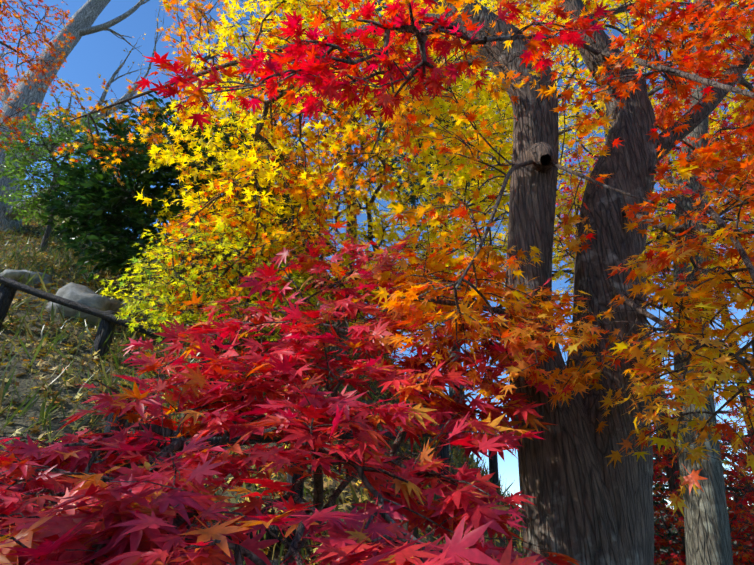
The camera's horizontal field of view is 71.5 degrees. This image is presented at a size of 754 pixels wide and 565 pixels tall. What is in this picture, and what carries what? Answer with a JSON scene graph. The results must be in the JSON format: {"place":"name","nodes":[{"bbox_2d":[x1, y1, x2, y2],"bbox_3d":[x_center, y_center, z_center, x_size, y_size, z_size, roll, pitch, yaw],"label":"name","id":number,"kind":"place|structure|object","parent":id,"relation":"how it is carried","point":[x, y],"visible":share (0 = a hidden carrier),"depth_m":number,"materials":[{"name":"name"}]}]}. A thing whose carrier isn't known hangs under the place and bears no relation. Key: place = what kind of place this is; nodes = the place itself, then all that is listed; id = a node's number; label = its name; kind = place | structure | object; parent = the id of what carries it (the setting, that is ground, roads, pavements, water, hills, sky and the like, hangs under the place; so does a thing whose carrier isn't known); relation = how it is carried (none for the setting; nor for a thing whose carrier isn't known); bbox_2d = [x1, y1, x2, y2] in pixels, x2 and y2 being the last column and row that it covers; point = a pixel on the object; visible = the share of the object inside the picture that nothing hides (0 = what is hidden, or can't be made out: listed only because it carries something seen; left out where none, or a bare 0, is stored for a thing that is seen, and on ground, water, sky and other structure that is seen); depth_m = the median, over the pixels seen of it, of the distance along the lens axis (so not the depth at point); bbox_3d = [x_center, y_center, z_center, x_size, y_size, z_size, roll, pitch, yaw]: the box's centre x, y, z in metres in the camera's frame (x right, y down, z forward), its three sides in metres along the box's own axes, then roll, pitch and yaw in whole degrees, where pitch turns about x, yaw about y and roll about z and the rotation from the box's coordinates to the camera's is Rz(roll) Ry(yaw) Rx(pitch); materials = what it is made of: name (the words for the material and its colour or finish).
{"place":"outdoors","nodes":[
{"label":"outdoors","id":0,"kind":"place"},
{"bbox_2d":[0,0,75,154],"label":"maple","id":1,"kind":"object","parent":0,"point":[44,40],"depth_m":8.73,"materials":[{"name":"orange plant"}]},
{"bbox_2d":[133,0,610,132],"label":"maple branch","id":2,"kind":"object","parent":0,"point":[347,96],"depth_m":1.89,"materials":[{"name":"red plant"}]},
{"bbox_2d":[0,209,753,564],"bbox_3d":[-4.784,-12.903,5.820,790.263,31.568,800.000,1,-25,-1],"label":"ground","id":3,"kind":"structure","parent":0,"point":[26,384],"depth_m":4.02,"materials":[{"name":"green plant"}]},
{"bbox_2d":[0,94,116,251],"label":"tree","id":4,"kind":"object","parent":3,"relation":"on","point":[22,174],"depth_m":9.08,"materials":[{"name":"green plant"}]},
{"bbox_2d":[0,0,164,231],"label":"grey tree","id":5,"kind":"object","parent":3,"relation":"on","point":[85,15],"depth_m":11.68,"materials":[{"name":"grey plant"}]},
{"bbox_2d":[0,269,205,344],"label":"rocks","id":6,"kind":"object","parent":3,"relation":"on","point":[82,294],"visible":0.33,"depth_m":5.55,"materials":[{"name":"grey stone"}]},
{"bbox_2d":[38,91,330,314],"bbox_3d":[-2.708,-0.988,7.951,4.041,3.249,4.038,1,-25,-1],"label":"evergreen","id":7,"kind":"object","parent":3,"relation":"on","point":[106,198],"depth_m":6.62,"materials":[{"name":"green plant"}]},
{"bbox_2d":[94,218,336,383],"bbox_3d":[-1.426,0.336,4.836,2.155,1.728,1.961,1,-25,-1],"label":"shrub","id":8,"kind":"object","parent":3,"relation":"on","point":[145,305],"depth_m":4.49,"materials":[{"name":"yellow plant"}]},
{"bbox_2d":[0,275,498,564],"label":"fence","id":9,"kind":"object","parent":3,"relation":"on","point":[10,287],"visible":0.25,"depth_m":4.64,"materials":[{"name":"brown wood"}]},
{"bbox_2d":[0,220,583,564],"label":"maple","id":10,"kind":"object","parent":3,"relation":"on","point":[142,512],"depth_m":1.60,"materials":[{"name":"red plant"}]},
{"bbox_2d":[0,212,667,564],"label":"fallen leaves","id":11,"kind":"object","parent":3,"relation":"on","point":[35,430],"visible":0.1,"depth_m":4.57,"materials":[{"name":"plant"}]},
{"bbox_2d":[134,0,571,389],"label":"yellow maple","id":12,"kind":"object","parent":3,"relation":"on","point":[377,233],"depth_m":5.13,"materials":[{"name":"yellow plant"}]},
{"bbox_2d":[48,0,753,564],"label":"maple","id":13,"kind":"object","parent":3,"relation":"on","point":[554,312],"depth_m":2.66,"materials":[{"name":"orange plant"}]},
{"bbox_2d":[366,0,512,406],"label":"maple","id":14,"kind":"object","parent":3,"relation":"on","point":[412,199],"depth_m":14.46,"materials":[{"name":"plant"}]},
{"bbox_2d":[424,0,753,555],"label":"tree","id":15,"kind":"object","parent":3,"relation":"on","point":[561,124],"depth_m":6.60,"materials":[{"name":"orange plant"}]},
{"bbox_2d":[651,384,753,564],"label":"maple","id":16,"kind":"object","parent":3,"relation":"on","point":[732,505],"depth_m":5.14,"materials":[{"name":"red plant"}]},
{"bbox_2d":[653,437,753,563],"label":"shrub","id":17,"kind":"object","parent":3,"relation":"on","point":[662,488],"depth_m":7.48,"materials":[{"name":"red plant"}]},
{"bbox_2d":[669,0,753,564],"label":"maple","id":18,"kind":"object","parent":3,"relation":"on","point":[707,532],"depth_m":3.34,"materials":[{"name":"plant"}]},
{"bbox_2d":[0,0,753,508],"label":"sky","id":19,"kind":"structure","parent":0,"point":[101,52],"materials":[{"name":"blue"}]},
{"bbox_2d":[554,64,753,443],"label":"maple","id":20,"kind":"object","parent":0,"point":[677,177],"depth_m":7.82,"materials":[{"name":"orange plant"}]}
]}

